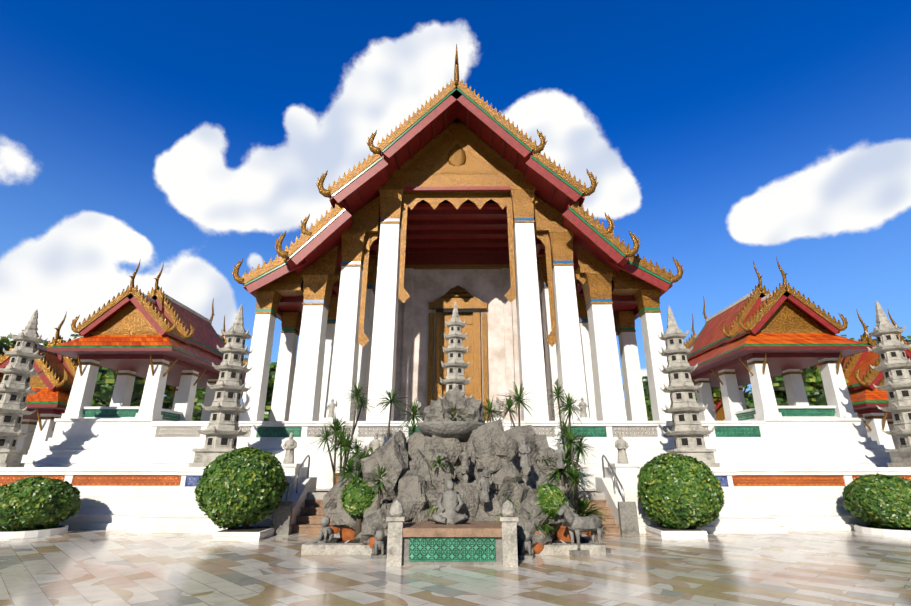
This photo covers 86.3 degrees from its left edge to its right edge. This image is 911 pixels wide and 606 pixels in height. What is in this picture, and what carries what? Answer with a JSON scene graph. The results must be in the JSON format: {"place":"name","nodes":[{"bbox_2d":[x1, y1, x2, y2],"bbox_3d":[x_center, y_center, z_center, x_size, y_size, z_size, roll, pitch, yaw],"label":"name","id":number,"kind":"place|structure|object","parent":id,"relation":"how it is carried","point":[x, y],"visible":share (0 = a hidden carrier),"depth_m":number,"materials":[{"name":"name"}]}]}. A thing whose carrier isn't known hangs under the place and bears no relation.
{"place":"outdoors","nodes":[
{"label":"outdoors","id":0,"kind":"place"},
{"bbox_2d":[0,529,910,605],"bbox_3d":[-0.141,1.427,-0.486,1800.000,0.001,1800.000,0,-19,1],"label":"ground","id":1,"kind":"structure","parent":0,"point":[96,567],"depth_m":7.16,"materials":[{"name":"stone"}]},
{"bbox_2d":[0,335,48,355],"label":"tree","id":2,"kind":"object","parent":1,"relation":"on","point":[4,340],"depth_m":44.62,"materials":[{"name":"green plant"}]},
{"bbox_2d":[0,475,81,538],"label":"bush","id":3,"kind":"object","parent":1,"relation":"on","point":[35,506],"visible":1,"depth_m":11.09,"materials":[{"name":"green plant"}]},
{"bbox_2d":[63,334,81,340],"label":"tree","id":4,"kind":"object","parent":1,"relation":"on","point":[75,336],"visible":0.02,"depth_m":52.05,"materials":[{"name":"green plant"}]},
{"bbox_2d":[73,360,165,406],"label":"tree","id":5,"kind":"object","parent":1,"relation":"on","point":[104,388],"visible":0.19,"depth_m":40.10,"materials":[{"name":"green plant"}]},
{"bbox_2d":[163,358,248,420],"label":"tree","id":6,"kind":"object","parent":1,"relation":"on","point":[198,401],"visible":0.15,"depth_m":45.52,"materials":[{"name":"green plant"}]},
{"bbox_2d":[194,446,289,539],"bbox_3d":[-4.937,4.340,11.250,2.027,1.965,1.961,0,-19,1],"label":"topiary","id":7,"kind":"object","parent":1,"relation":"on","point":[245,487],"visible":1,"depth_m":10.66,"materials":[{"name":"green plant"}]},
{"bbox_2d":[263,358,295,420],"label":"tree","id":8,"kind":"object","parent":1,"relation":"on","point":[271,378],"visible":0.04,"depth_m":53.14,"materials":[{"name":"green plant"}]},
{"bbox_2d":[272,432,383,534],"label":"stairs","id":9,"kind":"structure","parent":1,"relation":"on","point":[297,511],"depth_m":12.35,"materials":[{"name":"paint"}]},
{"bbox_2d":[341,478,374,542],"bbox_3d":[-1.888,4.127,9.558,0.770,1.290,0.778,0,-19,1],"label":"topiary","id":10,"kind":"object","parent":1,"relation":"on","point":[356,502],"visible":0.73,"depth_m":9.38,"materials":[{"name":"green plant"}]},
{"bbox_2d":[301,379,608,566],"bbox_3d":[0.079,3.631,11.637,7.667,4.566,7.089,0,-19,1],"label":"rockery","id":11,"kind":"object","parent":1,"relation":"on","point":[457,480],"visible":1,"depth_m":9.46,"materials":[{"name":"stone"}]},
{"bbox_2d":[438,300,471,398],"bbox_3d":[-0.002,2.265,19.278,1.313,5.020,1.506,0,-19,1],"label":"pagoda","id":12,"kind":"object","parent":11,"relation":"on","point":[455,365],"visible":0.77,"depth_m":19.05,"materials":[{"name":"stone"}]},
{"bbox_2d":[0,467,910,532],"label":"terrace","id":13,"kind":"structure","parent":1,"relation":"on","point":[163,500],"depth_m":12.75,"materials":[{"name":"white paint"}]},
{"bbox_2d":[0,309,47,466],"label":"pagoda","id":14,"kind":"object","parent":13,"relation":"on","point":[18,370],"visible":1,"depth_m":14.90,"materials":[{"name":"stone"}]},
{"bbox_2d":[0,311,168,454],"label":"cloister gate","id":15,"kind":"structure","parent":13,"relation":"on","point":[53,383],"depth_m":39.73,"materials":[{"name":"orange tile"}]},
{"bbox_2d":[188,304,252,466],"bbox_3d":[-6.991,2.419,15.080,1.406,5.070,1.512,0,-19,1],"label":"pagoda","id":16,"kind":"object","parent":13,"relation":"on","point":[222,431],"visible":0.98,"depth_m":14.63,"materials":[{"name":"stone"}]},
{"bbox_2d":[21,397,891,488],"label":"terrace","id":17,"kind":"structure","parent":13,"relation":"on","point":[759,442],"depth_m":16.53,"materials":[{"name":"white paint"}]},
{"bbox_2d":[47,261,247,420],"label":"pavilion","id":18,"kind":"structure","parent":17,"relation":"on","point":[157,339],"depth_m":18.81,"materials":[{"name":"orange paint"}]},
{"bbox_2d":[232,44,683,420],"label":"temple","id":19,"kind":"structure","parent":17,"relation":"on","point":[469,201],"depth_m":24.33,"materials":[{"name":"white paint"}]},
{"bbox_2d":[684,256,872,420],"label":"pavilion","id":20,"kind":"structure","parent":17,"relation":"on","point":[759,337],"depth_m":18.60,"materials":[{"name":"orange paint"}]},
{"bbox_2d":[658,306,719,466],"bbox_3d":[6.908,2.422,14.932,1.419,4.970,1.465,0,-19,1],"label":"pagoda","id":21,"kind":"object","parent":13,"relation":"on","point":[688,432],"visible":1,"depth_m":14.48,"materials":[{"name":"stone"}]},
{"bbox_2d":[713,395,724,420],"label":"cloister wing","id":22,"kind":"structure","parent":13,"relation":"on","point":[719,409],"depth_m":50.36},
{"bbox_2d":[817,310,910,448],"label":"cloister gate","id":23,"kind":"structure","parent":13,"relation":"on","point":[861,375],"depth_m":38.88,"materials":[{"name":"orange tile"}]},
{"bbox_2d":[865,300,910,466],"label":"pagoda","id":24,"kind":"object","parent":13,"relation":"on","point":[895,363],"visible":1,"depth_m":14.71,"materials":[{"name":"stone"}]},
{"bbox_2d":[536,482,566,542],"bbox_3d":[1.859,4.186,9.603,0.727,1.207,0.716,0,-19,1],"label":"topiary","id":25,"kind":"object","parent":1,"relation":"on","point":[551,498],"visible":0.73,"depth_m":9.43,"materials":[{"name":"green plant"}]},
{"bbox_2d":[557,501,610,555],"bbox_3d":[2.340,4.158,9.034,1.019,0.897,0.368,8,-20,-23],"label":"horse statue","id":26,"kind":"object","parent":1,"relation":"on","point":[577,525],"visible":0.92,"depth_m":8.94,"materials":[{"name":"grey stone"}]},
{"bbox_2d":[535,432,639,535],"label":"stairs","id":27,"kind":"structure","parent":1,"relation":"on","point":[621,514],"depth_m":12.45,"materials":[{"name":"paint"}]},
{"bbox_2d":[622,376,651,420],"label":"tree","id":28,"kind":"object","parent":1,"relation":"on","point":[646,390],"depth_m":57.48,"materials":[{"name":"green plant"}]},
{"bbox_2d":[637,453,724,538],"bbox_3d":[5.240,4.471,11.419,1.945,1.825,1.937,0,-19,1],"label":"topiary","id":29,"kind":"object","parent":1,"relation":"on","point":[680,497],"visible":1,"depth_m":10.85,"materials":[{"name":"green plant"}]},
{"bbox_2d":[645,385,745,420],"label":"tree","id":30,"kind":"object","parent":1,"relation":"on","point":[716,391],"visible":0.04,"depth_m":50.54,"materials":[{"name":"green plant"}]},
{"bbox_2d":[722,365,848,408],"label":"tree","id":31,"kind":"object","parent":1,"relation":"on","point":[813,386],"visible":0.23,"depth_m":41.54,"materials":[{"name":"green plant"}]},
{"bbox_2d":[842,473,910,537],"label":"bush","id":32,"kind":"object","parent":1,"relation":"on","point":[880,504],"visible":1,"depth_m":11.36,"materials":[{"name":"green plant"}]},
{"bbox_2d":[872,336,910,343],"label":"tree","id":33,"kind":"object","parent":1,"relation":"on","point":[908,337],"depth_m":49.26,"materials":[{"name":"green plant"}]},
{"bbox_2d":[0,0,910,409],"label":"sky","id":34,"kind":"structure","parent":0,"point":[189,136],"materials":[{"name":"blue"}]}
]}

